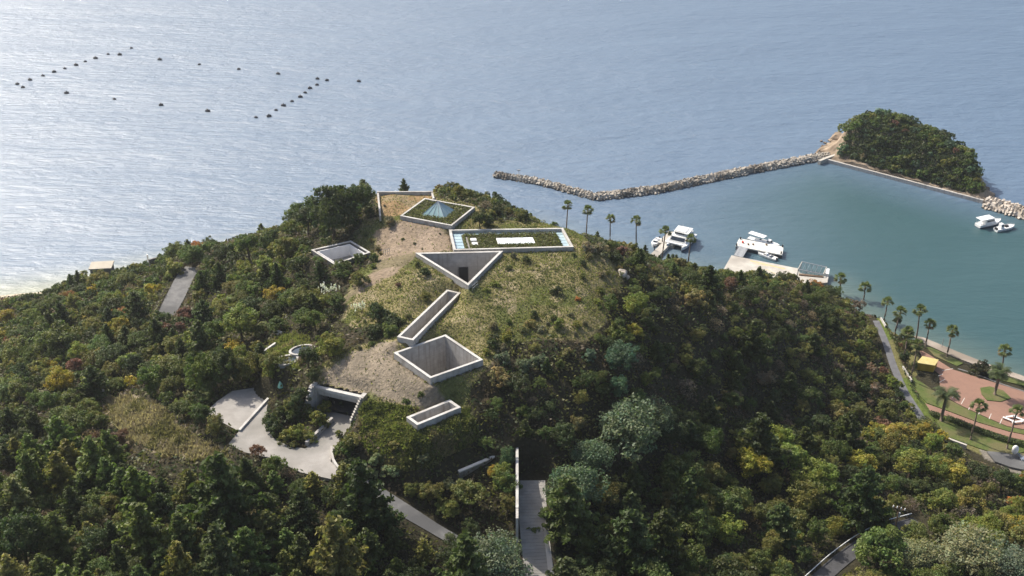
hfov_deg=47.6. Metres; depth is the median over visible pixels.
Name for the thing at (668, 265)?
pine tree
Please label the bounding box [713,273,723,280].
pine tree
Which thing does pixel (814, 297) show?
shrub
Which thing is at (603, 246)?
shrub
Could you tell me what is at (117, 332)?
broadleaf tree
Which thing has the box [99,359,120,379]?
broadleaf tree
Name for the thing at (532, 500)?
ramp path
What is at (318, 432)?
wall
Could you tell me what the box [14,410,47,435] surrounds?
pine tree
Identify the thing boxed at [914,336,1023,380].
promenade
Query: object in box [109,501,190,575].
pine tree
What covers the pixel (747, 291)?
pine tree
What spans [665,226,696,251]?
catamaran
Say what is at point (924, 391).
lawn
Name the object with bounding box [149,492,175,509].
broadleaf tree
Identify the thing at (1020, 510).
broadleaf tree
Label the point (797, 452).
broadleaf tree
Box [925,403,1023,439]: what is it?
footpath paving
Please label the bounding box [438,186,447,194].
shrub
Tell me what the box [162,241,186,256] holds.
broadleaf tree
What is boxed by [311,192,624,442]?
grass
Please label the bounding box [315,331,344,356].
broadleaf tree
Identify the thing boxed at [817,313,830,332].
pine tree
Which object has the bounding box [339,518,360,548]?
pine tree
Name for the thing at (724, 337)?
pine tree
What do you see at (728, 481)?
broadleaf tree
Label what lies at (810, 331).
pine tree
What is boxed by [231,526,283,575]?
pine tree
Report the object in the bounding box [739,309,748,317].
shrub
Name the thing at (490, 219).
shrub
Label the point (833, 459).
broadleaf tree
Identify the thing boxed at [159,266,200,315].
coast road
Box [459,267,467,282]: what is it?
doorway
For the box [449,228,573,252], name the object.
roof garden
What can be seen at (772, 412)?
pine tree
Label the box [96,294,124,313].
broadleaf tree
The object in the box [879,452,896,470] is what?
broadleaf tree
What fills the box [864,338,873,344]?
shrub
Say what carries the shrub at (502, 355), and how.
on the hill
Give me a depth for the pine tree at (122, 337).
229.38 m
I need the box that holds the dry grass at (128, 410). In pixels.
[102,391,230,460]
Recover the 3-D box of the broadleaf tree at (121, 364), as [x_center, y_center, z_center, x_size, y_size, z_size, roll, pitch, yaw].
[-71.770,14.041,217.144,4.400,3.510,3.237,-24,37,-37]
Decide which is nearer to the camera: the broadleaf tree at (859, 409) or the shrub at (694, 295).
the shrub at (694, 295)
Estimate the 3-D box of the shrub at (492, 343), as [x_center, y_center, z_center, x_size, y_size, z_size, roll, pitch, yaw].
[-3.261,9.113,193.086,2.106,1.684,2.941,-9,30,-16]
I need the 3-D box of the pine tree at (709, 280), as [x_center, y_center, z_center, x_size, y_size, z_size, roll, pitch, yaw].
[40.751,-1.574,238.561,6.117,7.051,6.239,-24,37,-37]
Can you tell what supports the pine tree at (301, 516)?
on the hill
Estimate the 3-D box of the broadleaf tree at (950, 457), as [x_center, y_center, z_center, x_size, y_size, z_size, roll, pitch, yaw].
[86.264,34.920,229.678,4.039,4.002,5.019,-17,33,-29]
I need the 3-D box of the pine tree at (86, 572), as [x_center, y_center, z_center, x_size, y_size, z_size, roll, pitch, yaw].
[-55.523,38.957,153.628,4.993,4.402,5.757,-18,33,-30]
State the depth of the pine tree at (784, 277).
296.93 m
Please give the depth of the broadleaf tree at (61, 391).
208.96 m
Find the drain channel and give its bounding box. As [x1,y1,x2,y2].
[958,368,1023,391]
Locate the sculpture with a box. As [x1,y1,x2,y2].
[1012,445,1023,460]
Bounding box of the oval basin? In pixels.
[289,344,314,356]
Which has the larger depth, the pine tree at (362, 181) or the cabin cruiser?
the cabin cruiser
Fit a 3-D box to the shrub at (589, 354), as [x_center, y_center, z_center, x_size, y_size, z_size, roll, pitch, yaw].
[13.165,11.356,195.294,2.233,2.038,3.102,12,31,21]
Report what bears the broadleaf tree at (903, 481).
on the hill
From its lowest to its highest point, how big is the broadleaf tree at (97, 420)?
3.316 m
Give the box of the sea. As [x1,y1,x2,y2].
[0,0,1023,415]
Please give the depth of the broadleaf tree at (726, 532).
186.83 m
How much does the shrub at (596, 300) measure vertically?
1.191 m
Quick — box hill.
[0,194,1023,575]
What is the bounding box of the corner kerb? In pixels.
[330,446,338,468]
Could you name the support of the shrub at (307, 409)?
on the hill
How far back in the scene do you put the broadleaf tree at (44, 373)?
218.59 m
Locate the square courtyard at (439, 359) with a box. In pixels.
[394,334,482,385]
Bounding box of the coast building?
[88,261,114,274]
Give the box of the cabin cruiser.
[974,215,1000,228]
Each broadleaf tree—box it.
[0,309,13,322]
[0,330,6,338]
[0,349,10,362]
[0,373,28,400]
[0,433,10,446]
[0,506,44,566]
[2,335,28,361]
[5,325,29,339]
[7,362,31,384]
[7,376,25,404]
[8,427,32,440]
[14,300,32,316]
[16,350,37,365]
[19,328,34,342]
[19,345,39,359]
[21,308,41,321]
[25,389,43,405]
[30,493,50,510]
[31,319,80,356]
[32,295,51,312]
[32,328,49,348]
[34,302,46,314]
[35,391,61,410]
[40,365,62,377]
[40,433,48,447]
[41,293,69,311]
[43,365,74,391]
[48,405,72,418]
[58,387,76,401]
[59,407,96,439]
[60,290,77,301]
[60,388,79,407]
[65,358,84,373]
[66,292,82,308]
[67,341,88,357]
[70,283,87,297]
[75,398,102,414]
[76,397,100,414]
[79,347,101,368]
[80,302,101,317]
[82,314,102,330]
[83,410,102,427]
[83,487,105,507]
[86,269,109,284]
[86,334,111,351]
[86,556,113,573]
[89,431,99,444]
[91,414,108,428]
[94,343,125,366]
[96,291,113,303]
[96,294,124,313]
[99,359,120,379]
[99,570,122,575]
[100,491,120,515]
[103,309,124,318]
[104,289,124,303]
[104,315,129,335]
[106,376,127,393]
[111,306,125,315]
[111,428,128,444]
[112,345,128,359]
[112,512,122,523]
[113,326,136,342]
[115,272,136,285]
[115,352,136,366]
[116,520,131,546]
[120,353,144,371]
[126,290,146,301]
[127,330,147,347]
[136,362,163,396]
[143,357,159,373]
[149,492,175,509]
[150,354,190,379]
[151,310,170,322]
[159,375,183,396]
[161,335,179,354]
[161,515,193,540]
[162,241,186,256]
[167,399,191,416]
[175,305,191,321]
[175,322,185,331]
[179,245,204,262]
[182,350,200,362]
[183,350,221,390]
[186,387,214,405]
[190,404,215,428]
[191,240,203,246]
[201,348,217,358]
[203,319,229,343]
[205,413,225,435]
[207,346,244,385]
[209,297,225,310]
[211,244,228,261]
[212,299,230,314]
[219,300,259,340]
[221,280,241,294]
[230,289,247,304]
[230,350,261,381]
[232,344,246,356]
[233,234,259,259]
[234,278,255,293]
[239,294,265,313]
[249,444,266,457]
[258,228,278,249]
[258,351,286,371]
[259,300,283,318]
[261,454,286,474]
[262,285,284,300]
[262,366,274,382]
[265,315,289,333]
[267,236,298,262]
[277,288,296,307]
[280,218,301,233]
[282,209,301,222]
[284,202,303,215]
[285,257,294,272]
[287,478,311,495]
[288,285,321,308]
[292,206,318,235]
[292,307,309,326]
[298,347,317,367]
[302,184,363,239]
[302,308,325,330]
[305,366,322,383]
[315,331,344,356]
[323,291,345,308]
[343,183,375,220]
[396,558,428,575]
[403,482,418,496]
[417,480,443,501]
[434,494,461,518]
[449,478,489,508]
[461,517,480,534]
[471,212,487,228]
[471,524,533,575]
[487,464,495,476]
[490,461,512,489]
[492,469,522,492]
[499,446,515,467]
[499,491,515,516]
[537,425,555,443]
[542,461,610,510]
[547,419,575,448]
[564,437,616,473]
[572,553,594,574]
[574,529,599,555]
[581,565,609,575]
[592,556,621,575]
[593,473,625,513]
[594,392,661,462]
[594,513,622,538]
[601,293,617,310]
[604,339,639,369]
[609,374,628,398]
[622,291,648,320]
[626,323,644,340]
[632,394,677,441]
[642,558,672,575]
[652,453,705,493]
[655,418,688,449]
[674,538,709,575]
[675,449,704,480]
[676,504,716,546]
[680,570,700,575]
[685,358,710,378]
[693,458,726,481]
[695,489,716,518]
[696,422,722,455]
[696,478,715,492]
[698,552,761,575]
[699,485,753,522]
[700,570,714,575]
[710,512,747,548]
[718,471,739,489]
[721,391,743,411]
[721,550,748,570]
[724,276,738,289]
[724,446,739,462]
[725,490,753,515]
[727,390,743,397]
[728,428,749,445]
[735,447,773,482]
[743,547,773,572]
[751,500,781,521]
[754,370,777,385]
[758,472,781,495]
[761,424,795,445]
[761,529,784,555]
[761,558,796,575]
[769,323,785,343]
[771,494,788,505]
[773,555,793,573]
[775,442,808,475]
[781,424,800,441]
[785,480,830,512]
[786,503,810,531]
[789,455,841,493]
[795,546,812,562]
[806,516,832,546]
[809,278,823,287]
[809,431,824,448]
[812,413,832,434]
[817,437,852,461]
[823,454,839,468]
[825,515,850,535]
[839,464,862,484]
[845,449,878,470]
[845,566,877,575]
[849,401,867,418]
[852,524,909,575]
[860,446,882,455]
[866,325,878,339]
[866,421,886,436]
[872,568,892,575]
[873,454,886,471]
[873,496,893,520]
[874,426,886,439]
[875,398,901,420]
[875,473,887,486]
[877,429,908,454]
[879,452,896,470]
[883,421,918,441]
[884,474,900,493]
[885,472,908,491]
[888,492,907,511]
[890,536,941,574]
[891,444,928,467]
[892,316,902,323]
[893,448,926,477]
[899,330,912,339]
[899,351,910,360]
[901,519,929,546]
[902,339,916,351]
[903,424,919,437]
[905,476,936,494]
[908,439,928,454]
[910,568,947,575]
[911,361,917,371]
[912,422,933,440]
[920,432,944,454]
[922,453,947,478]
[924,520,1005,575]
[925,535,935,554]
[927,489,959,513]
[927,512,958,539]
[929,563,949,574]
[931,487,954,507]
[933,456,971,486]
[933,477,954,490]
[937,452,961,464]
[946,442,963,457]
[947,563,966,575]
[956,484,985,513]
[964,519,988,531]
[967,460,988,480]
[974,509,1003,528]
[976,522,1011,550]
[978,536,1023,575]
[978,567,996,575]
[981,481,999,499]
[982,507,1012,530]
[983,540,1002,555]
[990,466,1016,490]
[1000,505,1019,518]
[1005,517,1023,548]
[1006,514,1023,530]
[1008,495,1023,515]
[1013,473,1023,488]
[1016,507,1023,515]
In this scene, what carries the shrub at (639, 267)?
on the hill
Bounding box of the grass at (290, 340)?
[266,329,314,370]
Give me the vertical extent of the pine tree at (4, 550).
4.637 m
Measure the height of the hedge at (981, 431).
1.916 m
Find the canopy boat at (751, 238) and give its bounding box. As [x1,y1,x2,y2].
[747,231,769,243]
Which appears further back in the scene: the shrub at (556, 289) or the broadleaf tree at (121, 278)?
the broadleaf tree at (121, 278)
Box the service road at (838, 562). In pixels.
[812,518,922,575]
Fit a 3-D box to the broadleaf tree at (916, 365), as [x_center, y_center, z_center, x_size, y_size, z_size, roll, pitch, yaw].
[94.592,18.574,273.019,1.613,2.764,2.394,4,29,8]
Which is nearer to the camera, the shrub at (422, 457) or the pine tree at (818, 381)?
the shrub at (422, 457)
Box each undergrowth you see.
[0,191,1023,575]
[845,113,980,193]
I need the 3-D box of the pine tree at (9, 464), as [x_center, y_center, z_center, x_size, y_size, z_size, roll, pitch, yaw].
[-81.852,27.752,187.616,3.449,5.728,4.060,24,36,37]
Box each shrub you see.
[0,469,13,477]
[26,385,33,392]
[39,508,53,519]
[81,428,101,438]
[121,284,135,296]
[145,300,155,307]
[162,273,172,283]
[165,258,184,275]
[182,390,195,399]
[237,258,249,270]
[253,255,272,268]
[256,321,267,333]
[261,414,279,426]
[264,418,282,437]
[267,398,275,407]
[269,263,284,271]
[272,405,286,417]
[276,429,294,444]
[283,396,295,411]
[284,469,296,476]
[285,408,301,421]
[287,387,311,408]
[287,440,299,448]
[289,423,308,439]
[299,403,313,418]
[300,430,317,443]
[309,410,325,425]
[313,400,331,415]
[322,420,330,427]
[332,259,352,270]
[332,441,354,458]
[335,430,342,437]
[340,457,354,466]
[343,432,359,450]
[349,271,370,286]
[362,323,385,339]
[364,207,374,216]
[366,302,391,322]
[367,452,383,465]
[369,252,378,261]
[369,468,378,478]
[379,465,399,477]
[380,313,406,325]
[382,322,399,337]
[384,216,395,227]
[388,440,399,449]
[402,398,409,404]
[404,313,411,318]
[413,453,429,463]
[417,267,430,276]
[417,391,423,397]
[421,291,431,300]
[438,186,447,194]
[443,476,454,489]
[448,193,455,199]
[451,185,466,199]
[464,189,473,197]
[474,196,488,206]
[479,200,492,209]
[480,214,494,228]
[482,348,490,355]
[483,287,490,292]
[484,191,504,200]
[485,209,496,216]
[487,338,497,348]
[487,366,509,387]
[488,321,497,330]
[489,280,501,287]
[489,333,499,339]
[491,199,501,207]
[492,203,504,216]
[493,350,509,364]
[498,343,507,351]
[502,330,512,342]
[504,207,511,213]
[504,264,512,270]
[514,359,532,373]
[515,211,526,220]
[515,404,529,416]
[516,324,529,332]
[519,209,528,218]
[521,256,531,263]
[524,319,536,326]
[526,396,538,406]
[529,352,547,366]
[530,310,538,318]
[536,325,546,332]
[549,314,557,322]
[550,285,562,295]
[551,318,563,329]
[555,358,564,368]
[560,348,573,358]
[569,415,587,430]
[570,379,581,387]
[571,320,581,329]
[581,242,596,253]
[582,319,588,325]
[582,348,596,362]
[585,252,593,258]
[593,241,609,256]
[593,297,600,304]
[596,287,606,294]
[598,271,606,278]
[607,321,626,345]
[609,249,622,262]
[611,288,621,297]
[617,245,628,254]
[626,242,638,252]
[631,387,649,403]
[634,264,646,273]
[634,352,643,364]
[646,274,663,288]
[667,277,676,282]
[670,304,680,315]
[673,258,688,272]
[677,379,697,399]
[679,288,705,307]
[680,282,692,293]
[698,266,705,278]
[702,301,709,309]
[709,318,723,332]
[717,306,727,316]
[734,271,751,278]
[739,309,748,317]
[740,323,748,331]
[762,310,770,320]
[768,300,775,306]
[776,360,783,368]
[780,418,793,427]
[781,281,790,288]
[781,308,789,315]
[784,371,796,381]
[785,273,797,280]
[789,290,799,299]
[792,287,802,294]
[798,284,806,292]
[799,299,808,307]
[807,311,816,318]
[809,294,817,301]
[822,346,829,353]
[830,402,849,421]
[833,386,844,395]
[836,343,847,352]
[842,400,850,406]
[844,372,856,381]
[844,391,858,403]
[854,339,865,351]
[855,360,863,368]
[856,377,871,396]
[857,315,867,320]
[859,370,873,381]
[860,356,867,362]
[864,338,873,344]
[884,374,904,390]
[892,389,904,399]
[899,401,908,410]
[902,498,919,512]
[903,409,917,419]
[948,505,979,521]
[968,359,991,376]
[976,476,999,495]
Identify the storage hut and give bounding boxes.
[916,356,937,371]
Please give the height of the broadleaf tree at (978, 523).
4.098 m
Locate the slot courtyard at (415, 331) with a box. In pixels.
[397,290,460,346]
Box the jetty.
[651,232,675,256]
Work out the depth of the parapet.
270.24 m
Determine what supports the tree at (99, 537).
on the hill
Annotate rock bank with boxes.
[981,196,1023,219]
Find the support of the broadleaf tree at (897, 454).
on the hill
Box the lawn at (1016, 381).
[970,369,1023,386]
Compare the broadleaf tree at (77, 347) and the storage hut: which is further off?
the storage hut
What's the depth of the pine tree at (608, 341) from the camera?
197.91 m
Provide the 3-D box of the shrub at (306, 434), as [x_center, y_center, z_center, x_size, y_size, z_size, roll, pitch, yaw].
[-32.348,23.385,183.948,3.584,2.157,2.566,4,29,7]
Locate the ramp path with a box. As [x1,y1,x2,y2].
[518,480,553,575]
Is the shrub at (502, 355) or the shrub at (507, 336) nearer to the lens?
the shrub at (502, 355)
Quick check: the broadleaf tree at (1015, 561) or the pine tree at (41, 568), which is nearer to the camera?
the pine tree at (41, 568)
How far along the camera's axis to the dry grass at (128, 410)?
189.78 m
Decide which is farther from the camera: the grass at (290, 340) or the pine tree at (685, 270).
the pine tree at (685, 270)
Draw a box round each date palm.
[931,385,960,420]
[988,362,1011,394]
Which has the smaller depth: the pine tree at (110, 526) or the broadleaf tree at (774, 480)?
the pine tree at (110, 526)
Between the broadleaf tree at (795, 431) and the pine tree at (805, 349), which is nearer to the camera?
the broadleaf tree at (795, 431)
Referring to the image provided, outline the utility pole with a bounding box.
[892,505,905,527]
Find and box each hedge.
[918,414,942,435]
[928,410,944,419]
[945,414,1023,447]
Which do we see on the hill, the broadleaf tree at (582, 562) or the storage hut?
the broadleaf tree at (582, 562)
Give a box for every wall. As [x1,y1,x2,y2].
[148,257,158,265]
[238,397,268,431]
[264,342,275,350]
[305,417,333,445]
[458,456,494,477]
[516,447,518,545]
[543,521,552,575]
[826,159,983,203]
[948,438,966,448]
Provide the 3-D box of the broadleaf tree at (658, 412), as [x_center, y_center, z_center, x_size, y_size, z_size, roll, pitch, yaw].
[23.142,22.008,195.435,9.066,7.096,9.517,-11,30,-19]
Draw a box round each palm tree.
[561,200,572,227]
[582,204,592,232]
[606,213,615,239]
[630,215,640,242]
[658,225,671,258]
[685,233,696,262]
[834,271,846,285]
[858,281,871,299]
[880,296,894,320]
[893,305,907,334]
[901,326,915,360]
[910,338,924,377]
[911,303,927,338]
[923,318,936,345]
[946,324,959,356]
[969,398,988,439]
[998,343,1012,362]
[1006,404,1023,448]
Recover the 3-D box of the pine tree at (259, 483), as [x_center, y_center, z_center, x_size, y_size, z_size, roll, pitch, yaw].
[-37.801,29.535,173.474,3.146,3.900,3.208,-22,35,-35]
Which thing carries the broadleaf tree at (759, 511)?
on the hill
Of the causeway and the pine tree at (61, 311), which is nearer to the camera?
the pine tree at (61, 311)
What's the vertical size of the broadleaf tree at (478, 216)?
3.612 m
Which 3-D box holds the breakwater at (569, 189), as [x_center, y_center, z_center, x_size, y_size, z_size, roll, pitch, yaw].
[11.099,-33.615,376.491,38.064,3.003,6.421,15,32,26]
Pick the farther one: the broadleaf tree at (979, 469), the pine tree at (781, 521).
the broadleaf tree at (979, 469)
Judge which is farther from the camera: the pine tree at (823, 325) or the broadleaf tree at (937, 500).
the pine tree at (823, 325)
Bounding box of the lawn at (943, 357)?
[926,347,962,365]
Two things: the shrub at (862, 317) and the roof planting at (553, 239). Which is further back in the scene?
the shrub at (862, 317)
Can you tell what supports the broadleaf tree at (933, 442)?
on the hill
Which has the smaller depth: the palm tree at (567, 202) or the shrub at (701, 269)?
the shrub at (701, 269)
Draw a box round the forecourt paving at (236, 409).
[209,388,350,481]
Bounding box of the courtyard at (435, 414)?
[406,399,460,431]
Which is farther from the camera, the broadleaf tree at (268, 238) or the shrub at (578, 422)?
the broadleaf tree at (268, 238)
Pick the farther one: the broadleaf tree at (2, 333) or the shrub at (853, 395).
the broadleaf tree at (2, 333)
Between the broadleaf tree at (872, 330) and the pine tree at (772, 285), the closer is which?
the pine tree at (772, 285)
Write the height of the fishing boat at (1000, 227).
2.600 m
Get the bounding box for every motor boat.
[651,236,661,246]
[758,252,777,260]
[760,239,779,245]
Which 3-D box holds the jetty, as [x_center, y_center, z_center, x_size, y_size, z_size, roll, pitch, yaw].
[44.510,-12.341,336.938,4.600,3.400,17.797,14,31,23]
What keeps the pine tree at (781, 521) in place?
on the hill
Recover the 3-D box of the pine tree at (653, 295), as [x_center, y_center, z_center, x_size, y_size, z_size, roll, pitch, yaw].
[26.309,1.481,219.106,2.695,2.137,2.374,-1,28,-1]
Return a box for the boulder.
[618,269,626,277]
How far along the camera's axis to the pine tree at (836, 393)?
244.37 m
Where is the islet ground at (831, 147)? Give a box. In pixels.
[815,122,986,202]
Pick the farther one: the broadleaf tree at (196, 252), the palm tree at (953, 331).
the palm tree at (953, 331)
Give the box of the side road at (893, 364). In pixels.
[873,321,925,419]
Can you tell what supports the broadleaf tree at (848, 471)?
on the hill
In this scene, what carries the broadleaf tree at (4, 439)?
on the hill
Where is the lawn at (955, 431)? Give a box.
[937,420,1023,453]
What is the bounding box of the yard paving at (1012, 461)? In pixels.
[987,451,1023,470]
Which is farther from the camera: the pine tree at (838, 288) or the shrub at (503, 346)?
the pine tree at (838, 288)
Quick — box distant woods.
[0,108,1023,575]
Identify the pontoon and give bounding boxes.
[735,237,783,258]
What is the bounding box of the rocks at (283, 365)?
[276,354,298,367]
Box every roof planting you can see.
[405,199,470,224]
[463,231,562,248]
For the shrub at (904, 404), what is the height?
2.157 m
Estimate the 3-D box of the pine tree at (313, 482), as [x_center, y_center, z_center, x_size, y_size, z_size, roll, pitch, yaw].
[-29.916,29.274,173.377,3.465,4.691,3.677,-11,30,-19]
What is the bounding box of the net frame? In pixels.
[798,261,829,277]
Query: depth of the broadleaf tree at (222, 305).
224.87 m
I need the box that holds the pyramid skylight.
[400,198,474,229]
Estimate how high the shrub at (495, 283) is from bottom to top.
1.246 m
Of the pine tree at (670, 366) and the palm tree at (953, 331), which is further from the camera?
the palm tree at (953, 331)
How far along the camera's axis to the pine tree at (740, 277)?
256.50 m
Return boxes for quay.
[724,255,797,276]
[797,271,828,285]
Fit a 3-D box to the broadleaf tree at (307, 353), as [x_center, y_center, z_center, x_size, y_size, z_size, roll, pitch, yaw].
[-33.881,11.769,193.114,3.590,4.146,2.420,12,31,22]
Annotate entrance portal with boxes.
[304,382,366,424]
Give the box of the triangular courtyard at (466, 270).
[416,251,502,289]
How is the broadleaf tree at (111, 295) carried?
on the hill
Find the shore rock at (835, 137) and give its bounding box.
[830,134,839,139]
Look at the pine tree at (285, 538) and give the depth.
161.09 m
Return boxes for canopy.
[674,225,692,238]
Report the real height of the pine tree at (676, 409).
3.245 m
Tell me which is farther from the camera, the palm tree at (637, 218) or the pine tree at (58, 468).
the palm tree at (637, 218)
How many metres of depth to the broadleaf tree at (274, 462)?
175.64 m
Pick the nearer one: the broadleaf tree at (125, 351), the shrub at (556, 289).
the shrub at (556, 289)
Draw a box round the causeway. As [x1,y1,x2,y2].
[817,154,834,164]
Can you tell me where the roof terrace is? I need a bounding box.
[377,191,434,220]
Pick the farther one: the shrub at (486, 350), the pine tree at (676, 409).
the pine tree at (676, 409)
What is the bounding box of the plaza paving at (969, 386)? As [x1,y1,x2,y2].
[920,351,1023,428]
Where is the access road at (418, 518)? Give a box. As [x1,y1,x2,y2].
[331,461,509,574]
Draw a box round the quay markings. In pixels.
[750,260,784,273]
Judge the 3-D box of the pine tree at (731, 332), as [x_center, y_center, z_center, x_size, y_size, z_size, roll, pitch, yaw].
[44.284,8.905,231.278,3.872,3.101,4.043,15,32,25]
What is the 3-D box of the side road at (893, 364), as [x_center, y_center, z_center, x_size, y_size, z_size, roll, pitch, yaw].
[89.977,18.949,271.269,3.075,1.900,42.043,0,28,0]
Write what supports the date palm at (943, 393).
on the lawn at (955, 431)
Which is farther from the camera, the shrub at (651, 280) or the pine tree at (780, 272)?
the pine tree at (780, 272)
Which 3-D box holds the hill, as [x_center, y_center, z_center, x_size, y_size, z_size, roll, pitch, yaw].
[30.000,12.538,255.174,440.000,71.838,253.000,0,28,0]
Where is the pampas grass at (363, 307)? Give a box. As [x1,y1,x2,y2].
[358,301,364,313]
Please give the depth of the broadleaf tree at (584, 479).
177.77 m
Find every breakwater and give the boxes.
[493,170,595,200]
[593,152,830,200]
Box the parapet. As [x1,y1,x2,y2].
[902,366,911,381]
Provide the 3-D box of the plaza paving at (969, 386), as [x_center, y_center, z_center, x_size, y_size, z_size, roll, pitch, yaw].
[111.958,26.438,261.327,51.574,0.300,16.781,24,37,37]
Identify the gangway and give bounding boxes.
[734,246,747,257]
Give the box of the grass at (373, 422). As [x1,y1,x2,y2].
[358,399,481,470]
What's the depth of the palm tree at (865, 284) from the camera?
307.55 m
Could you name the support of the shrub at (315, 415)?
on the hill
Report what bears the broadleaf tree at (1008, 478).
on the hill
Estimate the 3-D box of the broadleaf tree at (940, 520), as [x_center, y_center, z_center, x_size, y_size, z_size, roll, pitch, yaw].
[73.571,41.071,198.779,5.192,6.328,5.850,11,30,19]
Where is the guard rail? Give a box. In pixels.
[805,513,911,575]
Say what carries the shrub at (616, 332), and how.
on the hill
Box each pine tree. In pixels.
[0,407,26,442]
[0,445,17,472]
[0,477,52,519]
[0,513,9,532]
[0,532,14,556]
[0,553,33,575]
[4,506,31,526]
[6,436,21,460]
[13,450,54,512]
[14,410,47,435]
[15,432,48,468]
[18,448,48,469]
[24,513,49,552]
[27,553,58,575]
[29,511,82,566]
[34,311,64,331]
[36,415,82,461]
[41,450,76,499]
[44,551,71,565]
[51,300,73,327]
[54,484,91,525]
[54,562,80,575]
[57,438,81,471]
[67,435,116,489]
[70,545,102,574]
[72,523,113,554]
[73,471,100,500]
[73,497,106,524]
[74,521,96,546]
[75,364,110,405]
[78,303,86,320]
[81,569,95,575]
[87,456,116,493]
[94,568,104,575]
[95,429,130,471]
[99,307,120,329]
[100,323,115,344]
[100,467,127,504]
[101,519,121,547]
[107,543,132,573]
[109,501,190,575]
[113,325,134,348]
[115,552,145,575]
[116,465,155,519]
[118,290,153,324]
[130,564,156,575]
[133,317,168,353]
[138,470,156,493]
[144,546,172,575]
[147,492,176,528]
[149,334,168,354]
[152,477,170,493]
[155,540,201,575]
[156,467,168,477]
[158,450,288,546]
[161,512,205,561]
[166,327,181,345]
[170,339,188,358]
[170,468,201,513]
[187,298,221,331]
[187,319,218,353]
[187,521,261,575]
[191,270,209,294]
[191,569,203,575]
[193,527,207,557]
[196,546,207,563]
[209,262,229,287]
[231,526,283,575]
[233,456,265,484]
[247,342,269,365]
[251,509,284,555]
[252,262,271,291]
[252,475,271,493]
[254,492,283,528]
[263,262,288,288]
[263,470,287,498]
[268,492,279,504]
[269,548,305,575]
[271,527,296,563]
[277,506,292,524]
[280,487,319,534]
[288,532,320,575]
[288,568,301,575]
[300,513,372,575]
[301,292,323,311]
[303,471,324,496]
[311,260,327,282]
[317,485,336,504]
[321,457,406,540]
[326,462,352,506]
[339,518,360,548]
[352,527,388,575]
[359,179,368,184]
[376,503,404,535]
[382,568,396,575]
[385,556,404,575]
[398,178,409,190]
[408,538,436,566]
[431,529,493,575]
[433,545,456,566]
[442,532,459,551]
[474,192,487,198]
[477,436,495,449]
[486,396,503,410]
[499,199,511,205]
[502,371,529,397]
[516,419,532,437]
[525,405,547,421]
[526,474,609,546]
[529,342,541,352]
[533,376,546,388]
[544,398,556,410]
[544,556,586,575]
[573,389,589,404]
[576,369,599,389]
[585,506,671,575]
[592,370,607,381]
[593,332,601,340]
[599,335,614,346]
[606,241,615,248]
[609,491,650,523]
[611,317,624,327]
[621,462,650,495]
[624,257,634,264]
[624,332,634,342]
[628,278,639,285]
[628,284,641,293]
[632,248,648,269]
[632,249,647,259]
[634,342,649,355]
[635,272,647,282]
[637,316,654,331]
[640,307,651,316]
[640,371,658,387]
[640,506,689,575]
[647,291,657,298]
[648,339,670,363]
[648,366,661,379]
[652,285,674,301]
[659,475,707,537]
[659,508,685,535]
[662,258,673,265]
[663,261,678,269]
[665,362,677,371]
[665,405,681,417]
[675,409,700,426]
[678,266,692,275]
[679,342,694,354]
[680,266,698,276]
[680,352,691,365]
[680,419,704,448]
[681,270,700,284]
[686,325,706,341]
[690,279,701,287]
[692,265,724,297]
[693,396,725,431]
[701,290,710,300]
[708,300,720,307]
[710,348,723,360]
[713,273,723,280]
[714,291,725,299]
[716,401,726,408]
[720,332,727,341]
[722,269,737,278]
[727,301,742,314]
[727,326,744,338]
[727,349,750,379]
[729,314,741,323]
[731,284,761,303]
[734,411,792,474]
[736,270,747,285]
[736,319,769,362]
[746,276,766,290]
[750,297,759,303]
[751,266,767,286]
[751,318,765,330]
[757,501,803,550]
[759,354,773,367]
[760,401,783,425]
[761,333,770,341]
[762,398,775,406]
[766,307,778,316]
[768,280,786,290]
[776,271,789,280]
[776,313,785,321]
[779,273,790,280]
[780,372,803,397]
[784,324,794,331]
[785,302,798,311]
[786,347,800,358]
[788,358,800,369]
[792,426,821,465]
[793,298,801,303]
[793,399,810,415]
[796,333,810,341]
[797,342,813,356]
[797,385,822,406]
[797,415,816,434]
[799,367,820,382]
[800,293,812,303]
[805,327,817,334]
[805,332,822,356]
[810,281,819,290]
[810,286,826,294]
[812,290,829,303]
[814,375,825,383]
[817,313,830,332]
[817,349,826,355]
[818,285,835,296]
[823,410,866,461]
[826,317,842,335]
[826,388,843,401]
[826,398,842,409]
[826,463,896,534]
[831,368,844,381]
[832,412,858,440]
[833,346,843,354]
[834,286,843,295]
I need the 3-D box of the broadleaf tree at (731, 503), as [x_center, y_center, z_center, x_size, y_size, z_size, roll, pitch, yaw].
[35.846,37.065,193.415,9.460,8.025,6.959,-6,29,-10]
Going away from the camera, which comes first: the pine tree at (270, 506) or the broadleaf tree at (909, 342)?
the pine tree at (270, 506)
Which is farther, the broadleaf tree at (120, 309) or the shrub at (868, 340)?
the shrub at (868, 340)
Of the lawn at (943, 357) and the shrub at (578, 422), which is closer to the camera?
the shrub at (578, 422)
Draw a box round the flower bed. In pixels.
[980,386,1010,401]
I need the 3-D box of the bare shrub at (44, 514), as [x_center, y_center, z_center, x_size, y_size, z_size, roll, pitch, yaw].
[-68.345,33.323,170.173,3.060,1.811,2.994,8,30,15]
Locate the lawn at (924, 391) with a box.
[912,378,1023,434]
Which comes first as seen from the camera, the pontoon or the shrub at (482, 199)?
the shrub at (482, 199)
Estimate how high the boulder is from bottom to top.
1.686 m
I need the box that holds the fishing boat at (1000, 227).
[993,223,1014,231]
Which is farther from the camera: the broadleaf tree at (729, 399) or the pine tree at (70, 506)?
the broadleaf tree at (729, 399)

